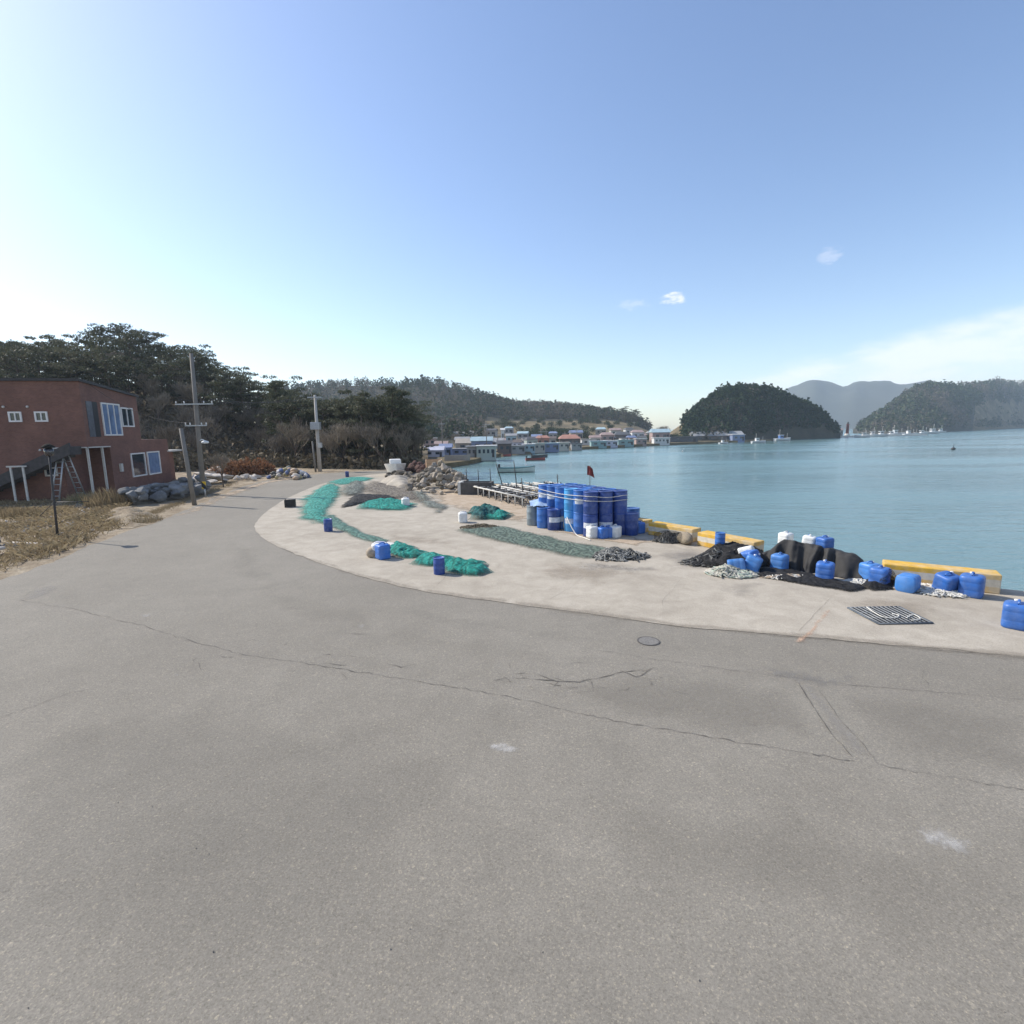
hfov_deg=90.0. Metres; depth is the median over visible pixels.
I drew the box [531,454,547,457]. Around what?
fishing boat
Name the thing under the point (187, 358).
pine tree
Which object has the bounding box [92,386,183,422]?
power line
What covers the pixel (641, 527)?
jerrycan
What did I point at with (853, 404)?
mountain
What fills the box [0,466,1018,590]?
ground
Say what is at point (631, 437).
village house
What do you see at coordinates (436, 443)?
village house
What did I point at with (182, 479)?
boulder
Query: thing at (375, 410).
pine tree
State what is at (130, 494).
boulder
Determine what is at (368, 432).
bare tree
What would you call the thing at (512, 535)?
fishing net
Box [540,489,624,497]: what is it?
rope
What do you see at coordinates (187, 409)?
bare tree
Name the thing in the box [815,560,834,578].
jerrycan
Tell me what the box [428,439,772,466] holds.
ground
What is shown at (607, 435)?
village house
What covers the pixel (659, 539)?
cord tangle
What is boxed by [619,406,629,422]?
pine tree
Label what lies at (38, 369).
pine tree
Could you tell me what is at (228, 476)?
slab
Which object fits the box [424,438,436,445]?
village house
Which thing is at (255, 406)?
pine tree
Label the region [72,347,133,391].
pine tree
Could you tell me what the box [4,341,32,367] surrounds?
pine tree
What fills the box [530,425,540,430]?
shrub
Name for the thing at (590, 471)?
flag marker
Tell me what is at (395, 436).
bare tree
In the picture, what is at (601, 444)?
hut
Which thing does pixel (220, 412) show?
bare tree
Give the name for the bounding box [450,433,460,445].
bare tree
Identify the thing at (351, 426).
pine tree
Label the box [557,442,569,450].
hut
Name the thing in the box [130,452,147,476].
window
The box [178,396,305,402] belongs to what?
power line
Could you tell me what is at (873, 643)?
road crack
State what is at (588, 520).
plastic drum
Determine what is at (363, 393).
pine tree
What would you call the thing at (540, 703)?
road crack
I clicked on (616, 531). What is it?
jerrycan
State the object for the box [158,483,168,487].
boulder
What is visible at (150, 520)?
grass tuft
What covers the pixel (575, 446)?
hut
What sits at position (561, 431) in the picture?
shrub
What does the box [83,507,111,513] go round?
grass tuft
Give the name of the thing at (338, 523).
fishing net
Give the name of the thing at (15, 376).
pine tree
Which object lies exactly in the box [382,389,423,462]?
conifer tree
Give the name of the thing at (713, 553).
cord tangle
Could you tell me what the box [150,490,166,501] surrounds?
boulder
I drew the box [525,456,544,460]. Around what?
fishing boat
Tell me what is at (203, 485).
marker post
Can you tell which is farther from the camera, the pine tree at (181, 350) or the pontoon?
the pontoon
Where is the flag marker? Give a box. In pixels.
[587,466,593,477]
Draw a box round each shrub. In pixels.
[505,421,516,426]
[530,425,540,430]
[541,430,549,435]
[556,428,565,435]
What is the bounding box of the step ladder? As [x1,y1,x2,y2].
[51,456,84,501]
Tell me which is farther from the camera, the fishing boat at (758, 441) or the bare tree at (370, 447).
the fishing boat at (758, 441)
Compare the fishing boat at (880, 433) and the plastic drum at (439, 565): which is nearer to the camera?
the plastic drum at (439, 565)
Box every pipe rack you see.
[473,485,538,507]
[493,483,537,500]
[511,482,538,489]
[533,481,564,485]
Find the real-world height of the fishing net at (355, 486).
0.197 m
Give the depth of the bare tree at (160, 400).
55.05 m
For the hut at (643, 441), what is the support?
on the ground at (473, 460)
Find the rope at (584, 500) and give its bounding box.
[540,493,627,501]
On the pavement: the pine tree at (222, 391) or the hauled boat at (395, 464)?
the hauled boat at (395, 464)
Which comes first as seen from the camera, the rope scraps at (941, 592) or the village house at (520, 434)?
the rope scraps at (941, 592)
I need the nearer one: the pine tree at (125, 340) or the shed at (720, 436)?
the pine tree at (125, 340)
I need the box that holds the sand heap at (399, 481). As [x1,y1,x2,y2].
[381,475,413,487]
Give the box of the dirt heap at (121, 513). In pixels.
[90,506,165,528]
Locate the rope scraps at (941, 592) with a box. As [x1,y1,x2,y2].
[920,589,969,598]
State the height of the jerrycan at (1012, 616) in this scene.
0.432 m
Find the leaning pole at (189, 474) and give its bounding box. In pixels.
[179,428,196,504]
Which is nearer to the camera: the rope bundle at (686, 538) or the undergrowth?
the rope bundle at (686, 538)
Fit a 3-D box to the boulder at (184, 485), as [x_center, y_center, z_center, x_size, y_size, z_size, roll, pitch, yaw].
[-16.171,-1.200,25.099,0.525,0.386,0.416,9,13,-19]
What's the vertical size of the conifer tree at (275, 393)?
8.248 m
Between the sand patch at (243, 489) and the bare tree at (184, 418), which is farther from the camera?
the bare tree at (184, 418)
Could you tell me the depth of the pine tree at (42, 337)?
64.83 m
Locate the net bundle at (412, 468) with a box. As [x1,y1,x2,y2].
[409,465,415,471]
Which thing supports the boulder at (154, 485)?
on the boulder
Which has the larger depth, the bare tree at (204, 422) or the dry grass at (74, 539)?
the bare tree at (204, 422)
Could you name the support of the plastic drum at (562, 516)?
on the sand patch at (627, 539)
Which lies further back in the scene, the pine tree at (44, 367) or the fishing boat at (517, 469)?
the fishing boat at (517, 469)
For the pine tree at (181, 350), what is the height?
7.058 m
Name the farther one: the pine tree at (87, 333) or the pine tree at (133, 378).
the pine tree at (87, 333)
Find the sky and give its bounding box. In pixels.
[0,0,1023,429]
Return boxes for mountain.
[784,380,925,428]
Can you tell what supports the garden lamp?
on the ground at (29, 565)
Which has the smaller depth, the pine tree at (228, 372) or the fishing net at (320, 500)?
the fishing net at (320, 500)
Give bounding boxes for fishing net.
[299,483,339,521]
[320,515,386,541]
[330,477,370,484]
[340,480,366,494]
[341,494,396,507]
[360,498,412,509]
[364,481,419,499]
[390,541,427,558]
[412,491,428,499]
[413,552,453,564]
[422,501,445,511]
[445,557,489,576]
[460,526,604,556]
[469,503,499,517]
[484,509,511,519]
[691,541,769,570]
[757,568,867,591]
[861,578,894,590]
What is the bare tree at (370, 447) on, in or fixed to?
on the ground at (29, 565)
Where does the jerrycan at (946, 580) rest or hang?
on the pavement
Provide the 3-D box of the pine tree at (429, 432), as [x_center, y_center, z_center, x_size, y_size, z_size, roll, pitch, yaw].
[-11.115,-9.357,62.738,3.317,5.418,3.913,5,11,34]
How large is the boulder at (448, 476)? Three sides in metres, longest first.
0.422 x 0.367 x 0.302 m
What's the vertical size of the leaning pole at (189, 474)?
3.381 m
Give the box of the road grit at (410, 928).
[28,702,1022,1011]
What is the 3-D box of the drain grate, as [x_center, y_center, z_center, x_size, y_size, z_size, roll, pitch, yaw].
[6.007,1.638,8.149,0.899,0.035,0.755,-1,9,0]
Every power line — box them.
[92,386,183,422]
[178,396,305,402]
[213,395,319,402]
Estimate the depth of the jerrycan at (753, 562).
10.58 m
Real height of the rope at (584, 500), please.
0.047 m
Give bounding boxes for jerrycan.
[371,542,379,557]
[375,542,390,559]
[401,497,409,506]
[458,511,466,522]
[586,524,597,538]
[597,525,608,538]
[605,525,611,537]
[609,524,621,537]
[638,521,644,533]
[727,558,747,569]
[738,545,754,552]
[741,549,760,557]
[745,554,762,571]
[770,552,788,568]
[778,531,793,542]
[802,534,815,543]
[815,535,834,547]
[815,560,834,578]
[858,560,879,578]
[868,565,891,586]
[895,572,920,592]
[931,571,958,590]
[958,572,985,598]
[1000,599,1023,630]
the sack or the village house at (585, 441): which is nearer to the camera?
the sack
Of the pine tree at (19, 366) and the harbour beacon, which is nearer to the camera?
the pine tree at (19, 366)
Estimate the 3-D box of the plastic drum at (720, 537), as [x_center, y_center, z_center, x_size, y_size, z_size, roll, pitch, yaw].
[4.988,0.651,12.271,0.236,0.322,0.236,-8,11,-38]
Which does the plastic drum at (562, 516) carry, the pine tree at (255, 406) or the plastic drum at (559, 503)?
the plastic drum at (559, 503)
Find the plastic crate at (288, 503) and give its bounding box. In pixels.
[284,499,295,507]
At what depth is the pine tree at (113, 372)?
59.76 m
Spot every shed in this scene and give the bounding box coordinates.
[423,446,445,456]
[439,443,452,454]
[452,448,466,454]
[511,445,525,453]
[651,437,670,444]
[670,436,697,441]
[689,431,743,440]
[728,434,745,441]
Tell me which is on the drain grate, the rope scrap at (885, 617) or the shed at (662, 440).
the rope scrap at (885, 617)
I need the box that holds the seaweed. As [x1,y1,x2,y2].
[459,523,496,528]
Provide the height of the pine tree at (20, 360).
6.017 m
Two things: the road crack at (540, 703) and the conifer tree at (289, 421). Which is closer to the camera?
the road crack at (540, 703)
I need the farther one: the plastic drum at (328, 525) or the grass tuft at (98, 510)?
the grass tuft at (98, 510)
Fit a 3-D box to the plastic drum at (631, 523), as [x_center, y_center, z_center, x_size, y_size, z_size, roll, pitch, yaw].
[3.422,0.333,14.744,0.430,0.645,0.430,-1,9,2]
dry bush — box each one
[206,466,221,473]
[218,457,240,478]
[231,456,261,475]
[243,457,271,474]
[255,460,276,474]
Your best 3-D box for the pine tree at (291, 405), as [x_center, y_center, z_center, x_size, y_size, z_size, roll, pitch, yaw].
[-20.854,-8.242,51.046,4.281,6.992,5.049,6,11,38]
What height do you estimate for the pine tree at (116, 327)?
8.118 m
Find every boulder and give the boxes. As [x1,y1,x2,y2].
[117,487,130,495]
[126,490,136,498]
[131,494,139,501]
[136,487,146,494]
[137,493,147,500]
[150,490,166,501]
[151,483,160,489]
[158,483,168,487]
[158,487,170,493]
[168,481,179,484]
[168,484,187,495]
[170,490,180,496]
[170,494,183,498]
[178,477,187,482]
[178,483,188,488]
[194,475,205,481]
[194,484,203,493]
[205,480,211,487]
[405,483,413,488]
[424,471,432,476]
[432,472,437,479]
[441,465,447,471]
[445,473,452,479]
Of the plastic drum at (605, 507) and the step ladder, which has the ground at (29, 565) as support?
the step ladder
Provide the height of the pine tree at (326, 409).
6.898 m
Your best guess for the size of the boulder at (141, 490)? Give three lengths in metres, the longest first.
0.500 x 0.385 x 0.345 m
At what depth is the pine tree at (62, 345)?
61.94 m
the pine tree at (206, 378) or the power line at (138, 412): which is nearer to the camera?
the power line at (138, 412)
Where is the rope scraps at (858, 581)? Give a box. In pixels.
[841,578,865,585]
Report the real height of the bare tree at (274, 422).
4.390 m
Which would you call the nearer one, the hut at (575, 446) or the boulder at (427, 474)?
the boulder at (427, 474)
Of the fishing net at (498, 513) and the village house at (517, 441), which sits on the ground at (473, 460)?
the village house at (517, 441)
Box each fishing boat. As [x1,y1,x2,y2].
[497,464,534,472]
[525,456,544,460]
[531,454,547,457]
[751,438,765,442]
[773,433,790,440]
[854,430,870,436]
[871,430,888,436]
[887,425,904,434]
[902,430,915,434]
[924,427,939,433]
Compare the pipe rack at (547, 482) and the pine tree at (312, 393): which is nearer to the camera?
the pipe rack at (547, 482)
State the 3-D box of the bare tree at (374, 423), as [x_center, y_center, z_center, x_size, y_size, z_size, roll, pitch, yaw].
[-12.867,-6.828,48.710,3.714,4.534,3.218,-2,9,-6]
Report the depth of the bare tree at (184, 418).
52.51 m
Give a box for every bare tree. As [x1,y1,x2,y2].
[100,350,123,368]
[120,373,150,400]
[135,374,160,399]
[143,422,185,444]
[144,390,171,426]
[156,368,185,399]
[169,410,204,446]
[170,379,211,419]
[170,389,192,415]
[172,387,185,405]
[174,402,211,433]
[184,432,204,452]
[188,414,222,452]
[201,404,232,437]
[204,452,232,486]
[230,411,254,434]
[244,425,265,455]
[258,428,285,460]
[263,415,286,435]
[263,430,284,457]
[263,436,287,461]
[273,433,296,454]
[275,416,312,465]
[300,433,311,454]
[308,434,316,448]
[314,429,341,463]
[320,427,343,465]
[324,422,360,463]
[349,422,370,461]
[351,421,393,467]
[354,419,384,459]
[363,418,388,445]
[382,440,395,457]
[388,424,419,458]
[393,435,413,464]
[402,423,428,458]
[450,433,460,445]
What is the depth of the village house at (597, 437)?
170.39 m
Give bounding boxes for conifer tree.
[254,381,301,452]
[276,395,309,449]
[300,406,319,452]
[316,406,337,451]
[324,403,356,465]
[340,408,363,455]
[344,396,379,457]
[361,400,390,461]
[368,385,417,458]
[378,401,395,454]
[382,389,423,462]
[404,405,429,456]
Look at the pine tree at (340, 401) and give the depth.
49.71 m
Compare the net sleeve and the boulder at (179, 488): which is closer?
the net sleeve
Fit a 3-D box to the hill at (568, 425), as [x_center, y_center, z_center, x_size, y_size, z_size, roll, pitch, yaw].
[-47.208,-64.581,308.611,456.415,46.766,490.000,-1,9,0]
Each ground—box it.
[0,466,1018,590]
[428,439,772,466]
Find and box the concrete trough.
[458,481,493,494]
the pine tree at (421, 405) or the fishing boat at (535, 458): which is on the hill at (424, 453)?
the pine tree at (421, 405)
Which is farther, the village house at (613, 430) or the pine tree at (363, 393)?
the village house at (613, 430)
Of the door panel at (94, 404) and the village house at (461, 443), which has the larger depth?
the village house at (461, 443)
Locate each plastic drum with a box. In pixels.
[323,518,332,531]
[433,556,444,574]
[527,504,538,525]
[537,506,549,528]
[538,484,550,502]
[547,485,558,506]
[547,508,560,530]
[555,486,568,508]
[555,508,563,528]
[564,488,577,510]
[564,510,573,531]
[573,489,586,512]
[573,512,582,533]
[583,490,597,514]
[583,514,597,536]
[598,490,612,513]
[598,513,612,526]
[613,489,627,512]
[613,512,627,534]
[625,511,638,535]
[627,507,639,517]
[715,532,725,543]
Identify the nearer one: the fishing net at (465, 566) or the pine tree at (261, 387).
the fishing net at (465, 566)
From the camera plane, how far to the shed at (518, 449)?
117.19 m
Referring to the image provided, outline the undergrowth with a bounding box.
[95,373,423,471]
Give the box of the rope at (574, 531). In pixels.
[567,517,590,540]
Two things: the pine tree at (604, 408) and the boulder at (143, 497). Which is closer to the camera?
the boulder at (143, 497)
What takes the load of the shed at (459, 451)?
on the ground at (473, 460)
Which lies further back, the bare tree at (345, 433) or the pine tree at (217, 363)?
the pine tree at (217, 363)
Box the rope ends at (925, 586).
[891,582,934,591]
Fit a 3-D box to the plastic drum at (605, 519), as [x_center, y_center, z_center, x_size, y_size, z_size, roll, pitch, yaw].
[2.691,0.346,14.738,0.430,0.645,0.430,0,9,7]
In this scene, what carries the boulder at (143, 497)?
on the ground at (29, 565)
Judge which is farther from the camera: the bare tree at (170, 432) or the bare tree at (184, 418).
the bare tree at (184, 418)
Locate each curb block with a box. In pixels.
[638,518,652,531]
[648,521,700,541]
[697,530,763,550]
[882,559,1001,593]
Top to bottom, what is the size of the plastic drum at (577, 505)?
0.645 m
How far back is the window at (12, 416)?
25.03 m
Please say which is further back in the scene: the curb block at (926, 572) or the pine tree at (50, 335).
the pine tree at (50, 335)
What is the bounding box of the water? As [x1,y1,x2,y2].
[452,428,1023,590]
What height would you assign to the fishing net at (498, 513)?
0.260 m
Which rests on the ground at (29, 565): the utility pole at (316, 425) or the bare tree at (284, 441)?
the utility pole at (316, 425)
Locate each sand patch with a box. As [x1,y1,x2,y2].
[176,477,291,515]
[432,488,528,519]
[556,529,653,544]
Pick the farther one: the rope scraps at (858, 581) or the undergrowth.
the undergrowth
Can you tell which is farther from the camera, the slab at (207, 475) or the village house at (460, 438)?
the village house at (460, 438)
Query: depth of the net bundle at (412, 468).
38.13 m
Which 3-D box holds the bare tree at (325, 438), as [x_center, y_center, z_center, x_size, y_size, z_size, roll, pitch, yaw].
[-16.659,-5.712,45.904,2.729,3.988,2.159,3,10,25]
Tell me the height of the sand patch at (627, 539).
0.001 m
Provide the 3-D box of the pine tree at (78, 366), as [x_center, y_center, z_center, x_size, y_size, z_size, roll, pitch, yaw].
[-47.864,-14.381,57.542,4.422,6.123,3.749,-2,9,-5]
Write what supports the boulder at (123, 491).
on the boulder
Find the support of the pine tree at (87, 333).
on the hill at (424, 453)
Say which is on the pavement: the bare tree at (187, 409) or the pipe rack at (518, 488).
the pipe rack at (518, 488)
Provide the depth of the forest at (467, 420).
349.12 m
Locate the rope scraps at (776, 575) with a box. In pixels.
[760,573,802,580]
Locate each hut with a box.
[522,444,534,452]
[532,443,545,452]
[545,443,558,451]
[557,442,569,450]
[569,443,582,449]
[590,441,606,447]
[603,440,618,447]
[618,440,633,446]
[634,438,646,445]
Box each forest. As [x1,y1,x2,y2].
[269,374,652,438]
[679,381,841,438]
[856,376,1023,431]
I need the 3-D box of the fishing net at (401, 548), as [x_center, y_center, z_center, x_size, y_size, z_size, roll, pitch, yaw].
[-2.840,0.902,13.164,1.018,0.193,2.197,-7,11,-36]
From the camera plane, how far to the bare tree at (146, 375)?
60.81 m
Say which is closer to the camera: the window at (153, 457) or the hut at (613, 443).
the window at (153, 457)
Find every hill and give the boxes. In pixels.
[115,386,427,470]
[256,383,649,456]
[670,393,840,440]
[853,385,1023,433]
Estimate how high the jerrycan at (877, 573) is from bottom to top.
0.400 m
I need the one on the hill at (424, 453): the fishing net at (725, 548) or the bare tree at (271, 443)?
the bare tree at (271, 443)
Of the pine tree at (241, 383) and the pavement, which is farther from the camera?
the pine tree at (241, 383)
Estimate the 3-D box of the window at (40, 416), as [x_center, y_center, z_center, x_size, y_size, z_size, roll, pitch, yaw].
[-23.229,-4.707,25.272,0.550,0.500,0.080,-3,9,-12]
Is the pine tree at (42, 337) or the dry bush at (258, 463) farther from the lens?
the pine tree at (42, 337)
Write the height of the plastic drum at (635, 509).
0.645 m
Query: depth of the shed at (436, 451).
97.45 m
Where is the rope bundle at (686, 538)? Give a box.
[677,532,692,544]
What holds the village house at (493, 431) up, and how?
on the hill at (568, 425)
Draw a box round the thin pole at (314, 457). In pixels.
[312,441,316,471]
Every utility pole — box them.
[175,353,212,494]
[307,395,321,471]
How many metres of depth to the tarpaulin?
10.66 m
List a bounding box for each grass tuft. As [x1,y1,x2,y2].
[0,505,39,519]
[62,488,102,503]
[79,486,132,508]
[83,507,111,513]
[115,512,162,524]
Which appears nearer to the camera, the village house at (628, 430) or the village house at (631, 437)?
the village house at (631, 437)
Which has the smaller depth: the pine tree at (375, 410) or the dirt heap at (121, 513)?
the dirt heap at (121, 513)
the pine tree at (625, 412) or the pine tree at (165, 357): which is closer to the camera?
the pine tree at (165, 357)
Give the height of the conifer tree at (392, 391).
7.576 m
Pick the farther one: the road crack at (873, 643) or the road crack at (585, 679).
the road crack at (873, 643)
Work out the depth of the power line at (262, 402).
31.41 m
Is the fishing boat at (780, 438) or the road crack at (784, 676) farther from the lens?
the fishing boat at (780, 438)
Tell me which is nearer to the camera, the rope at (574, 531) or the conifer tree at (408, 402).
the rope at (574, 531)
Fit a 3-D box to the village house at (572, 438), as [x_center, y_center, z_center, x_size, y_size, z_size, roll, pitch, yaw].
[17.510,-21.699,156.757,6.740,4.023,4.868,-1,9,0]
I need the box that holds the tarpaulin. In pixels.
[762,539,863,578]
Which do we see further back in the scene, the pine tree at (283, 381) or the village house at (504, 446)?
the village house at (504, 446)
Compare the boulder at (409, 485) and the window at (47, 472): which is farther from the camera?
the boulder at (409, 485)
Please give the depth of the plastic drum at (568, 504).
15.18 m
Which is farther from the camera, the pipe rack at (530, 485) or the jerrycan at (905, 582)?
the pipe rack at (530, 485)
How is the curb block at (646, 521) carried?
on the pavement
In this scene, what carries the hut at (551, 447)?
on the hill at (568, 425)
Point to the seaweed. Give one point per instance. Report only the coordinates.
(481, 525)
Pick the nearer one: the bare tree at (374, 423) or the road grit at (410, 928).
the road grit at (410, 928)
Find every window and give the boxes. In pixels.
[7,412,22,421]
[33,411,48,421]
[44,467,58,475]
[100,402,122,435]
[120,407,134,426]
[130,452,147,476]
[146,451,161,474]
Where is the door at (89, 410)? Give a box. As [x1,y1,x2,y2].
[85,401,95,436]
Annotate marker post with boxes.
[201,482,205,497]
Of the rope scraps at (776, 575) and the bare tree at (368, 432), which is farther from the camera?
the bare tree at (368, 432)
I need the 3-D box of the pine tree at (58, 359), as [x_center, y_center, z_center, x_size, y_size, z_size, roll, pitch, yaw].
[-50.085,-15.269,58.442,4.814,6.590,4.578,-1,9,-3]
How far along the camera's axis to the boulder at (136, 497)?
22.85 m
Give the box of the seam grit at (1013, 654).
[540,605,1022,656]
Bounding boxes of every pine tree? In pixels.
[0,339,33,370]
[0,344,49,377]
[0,348,33,377]
[0,348,39,372]
[0,372,33,377]
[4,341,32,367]
[8,342,45,372]
[11,349,53,376]
[21,339,73,377]
[23,334,73,365]
[29,361,72,377]
[38,341,77,363]
[39,335,78,361]
[40,345,104,383]
[40,369,70,377]
[44,350,90,377]
[58,357,109,382]
[63,355,111,382]
[69,336,100,355]
[71,330,121,365]
[71,362,114,387]
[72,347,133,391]
[76,336,126,383]
[84,323,132,367]
[87,323,125,366]
[96,356,130,390]
[100,354,151,401]
[103,367,145,400]
[104,332,156,393]
[111,330,147,350]
[124,328,162,359]
[124,329,168,363]
[125,348,158,398]
[140,361,183,414]
[141,341,179,386]
[145,358,181,404]
[148,345,188,401]
[150,348,186,390]
[167,346,217,406]
[172,348,212,384]
[174,344,211,398]
[180,357,220,407]
[186,366,215,401]
[197,373,247,431]
[206,361,235,393]
[206,369,231,394]
[208,366,253,428]
[222,378,264,439]
[228,369,260,403]
[235,380,268,433]
[237,400,273,434]
[241,389,273,429]
[250,382,281,409]
[260,387,302,426]
[261,375,307,402]
[263,405,291,451]
[276,395,323,455]
[277,408,306,451]
[294,392,325,425]
[297,402,338,457]
[317,398,353,446]
[325,397,364,456]
[333,406,366,455]
[337,388,387,452]
[358,401,407,454]
[386,405,426,451]
[410,400,433,432]
[410,412,428,446]
[414,414,435,453]
[603,407,610,419]
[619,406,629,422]
[631,410,642,421]
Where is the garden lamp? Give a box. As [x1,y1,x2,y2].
[40,444,88,536]
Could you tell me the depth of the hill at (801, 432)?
223.60 m
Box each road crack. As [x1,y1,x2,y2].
[190,640,852,760]
[512,670,644,681]
[598,650,1014,698]
[742,631,1017,656]
[799,684,851,755]
[880,764,1023,789]
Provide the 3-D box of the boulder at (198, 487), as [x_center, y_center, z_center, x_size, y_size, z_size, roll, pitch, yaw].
[-16.012,-1.169,26.124,0.542,0.513,0.550,-4,9,-20]
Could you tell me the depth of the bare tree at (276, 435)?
50.31 m
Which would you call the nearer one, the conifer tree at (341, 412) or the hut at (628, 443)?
the conifer tree at (341, 412)
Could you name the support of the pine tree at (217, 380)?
on the hill at (424, 453)
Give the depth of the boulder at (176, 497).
24.76 m
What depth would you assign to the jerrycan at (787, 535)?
11.45 m
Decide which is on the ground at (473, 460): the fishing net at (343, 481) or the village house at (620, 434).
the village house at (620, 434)
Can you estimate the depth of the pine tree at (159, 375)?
59.00 m
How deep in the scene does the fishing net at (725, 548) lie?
11.31 m
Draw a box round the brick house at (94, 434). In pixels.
[0,378,181,500]
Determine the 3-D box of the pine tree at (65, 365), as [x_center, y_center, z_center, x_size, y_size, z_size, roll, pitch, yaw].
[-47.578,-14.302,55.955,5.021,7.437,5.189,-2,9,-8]
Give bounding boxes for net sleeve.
[880,569,895,585]
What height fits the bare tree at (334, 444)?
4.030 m
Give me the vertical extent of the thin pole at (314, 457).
2.505 m
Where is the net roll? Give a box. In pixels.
[654,530,681,543]
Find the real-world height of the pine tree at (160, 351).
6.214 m
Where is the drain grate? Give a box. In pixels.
[847,606,933,624]
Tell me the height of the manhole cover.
0.006 m
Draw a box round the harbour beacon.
[844,422,849,435]
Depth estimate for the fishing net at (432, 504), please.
21.04 m
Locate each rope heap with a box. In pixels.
[590,546,649,561]
[704,564,759,578]
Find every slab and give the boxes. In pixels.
[194,472,215,477]
[218,475,232,480]
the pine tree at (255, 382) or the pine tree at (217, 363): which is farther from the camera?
the pine tree at (217, 363)
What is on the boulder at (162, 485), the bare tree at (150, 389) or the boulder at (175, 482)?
the boulder at (175, 482)
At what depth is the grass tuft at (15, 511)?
19.80 m
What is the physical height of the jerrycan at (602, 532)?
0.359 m
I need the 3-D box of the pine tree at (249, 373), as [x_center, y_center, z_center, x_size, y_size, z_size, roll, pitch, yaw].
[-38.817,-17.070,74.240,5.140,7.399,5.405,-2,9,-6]
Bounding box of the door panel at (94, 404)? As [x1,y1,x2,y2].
[91,402,100,436]
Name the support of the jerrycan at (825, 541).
on the curb block
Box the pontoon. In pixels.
[841,434,927,436]
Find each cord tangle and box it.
[650,531,679,543]
[678,548,734,567]
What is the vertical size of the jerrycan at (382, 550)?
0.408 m
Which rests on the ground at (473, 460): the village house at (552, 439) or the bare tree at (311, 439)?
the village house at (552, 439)
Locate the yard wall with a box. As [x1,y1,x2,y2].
[444,455,469,460]
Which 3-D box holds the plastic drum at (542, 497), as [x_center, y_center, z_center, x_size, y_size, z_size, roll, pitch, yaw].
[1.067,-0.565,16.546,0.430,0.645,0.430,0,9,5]
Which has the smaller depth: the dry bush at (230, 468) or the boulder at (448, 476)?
the boulder at (448, 476)
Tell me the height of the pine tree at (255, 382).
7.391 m
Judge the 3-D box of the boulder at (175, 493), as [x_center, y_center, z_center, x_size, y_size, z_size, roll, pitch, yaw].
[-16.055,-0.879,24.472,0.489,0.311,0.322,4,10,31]
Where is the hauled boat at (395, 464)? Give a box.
[384,459,405,471]
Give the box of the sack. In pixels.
[366,546,374,557]
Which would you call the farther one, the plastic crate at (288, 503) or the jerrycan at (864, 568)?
the plastic crate at (288, 503)
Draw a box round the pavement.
[254,471,1023,655]
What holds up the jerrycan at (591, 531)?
on the sand patch at (627, 539)
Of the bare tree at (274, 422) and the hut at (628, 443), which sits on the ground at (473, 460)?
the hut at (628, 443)
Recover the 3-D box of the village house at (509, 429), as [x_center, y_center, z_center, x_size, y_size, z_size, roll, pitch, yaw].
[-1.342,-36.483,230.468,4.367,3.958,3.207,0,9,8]
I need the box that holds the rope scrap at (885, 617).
[866,607,899,617]
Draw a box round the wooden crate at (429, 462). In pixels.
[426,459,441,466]
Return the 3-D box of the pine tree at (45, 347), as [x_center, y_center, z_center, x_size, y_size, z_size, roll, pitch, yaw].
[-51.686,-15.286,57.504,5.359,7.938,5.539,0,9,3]
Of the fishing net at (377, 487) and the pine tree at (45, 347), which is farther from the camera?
the pine tree at (45, 347)
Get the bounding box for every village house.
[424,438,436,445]
[434,441,448,445]
[454,437,469,446]
[455,438,470,447]
[465,446,476,456]
[470,436,492,445]
[475,445,496,460]
[485,428,497,436]
[496,440,512,455]
[500,428,504,437]
[504,426,513,432]
[505,433,516,439]
[512,439,522,444]
[517,431,528,438]
[523,437,538,443]
[536,435,549,442]
[548,436,556,442]
[549,431,556,436]
[558,434,579,445]
[568,430,583,437]
[580,439,595,444]
[588,435,601,440]
[595,427,605,434]
[599,432,613,440]
[609,428,621,432]
[614,432,630,439]
[623,428,633,432]
[626,435,636,439]
[630,430,643,438]
[649,429,669,441]
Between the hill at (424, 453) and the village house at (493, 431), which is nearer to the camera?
the hill at (424, 453)
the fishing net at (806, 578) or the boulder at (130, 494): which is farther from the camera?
the boulder at (130, 494)
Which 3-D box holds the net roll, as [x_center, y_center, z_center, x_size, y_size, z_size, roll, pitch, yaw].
[4.255,0.668,13.688,1.008,0.364,0.370,6,11,39]
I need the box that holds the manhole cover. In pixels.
[637,636,659,645]
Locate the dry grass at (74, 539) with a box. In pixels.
[0,479,235,570]
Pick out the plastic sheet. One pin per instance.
(535, 502)
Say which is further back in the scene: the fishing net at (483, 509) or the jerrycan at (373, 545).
the fishing net at (483, 509)
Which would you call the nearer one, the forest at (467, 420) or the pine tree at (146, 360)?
the pine tree at (146, 360)
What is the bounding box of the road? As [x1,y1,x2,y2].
[0,470,1023,1023]
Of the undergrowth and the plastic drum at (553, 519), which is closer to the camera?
the plastic drum at (553, 519)
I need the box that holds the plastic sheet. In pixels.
[529,498,546,506]
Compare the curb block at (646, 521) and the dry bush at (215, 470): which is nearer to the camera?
the curb block at (646, 521)
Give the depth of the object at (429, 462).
36.44 m
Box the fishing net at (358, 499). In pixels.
[341,494,396,507]
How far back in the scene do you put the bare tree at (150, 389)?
57.40 m
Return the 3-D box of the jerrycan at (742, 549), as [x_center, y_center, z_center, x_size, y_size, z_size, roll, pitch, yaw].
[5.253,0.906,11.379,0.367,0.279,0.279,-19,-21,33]
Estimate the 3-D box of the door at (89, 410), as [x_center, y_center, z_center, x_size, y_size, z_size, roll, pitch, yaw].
[-21.612,-4.766,26.265,0.030,1.800,0.500,-3,9,-12]
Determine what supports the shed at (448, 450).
on the ground at (473, 460)

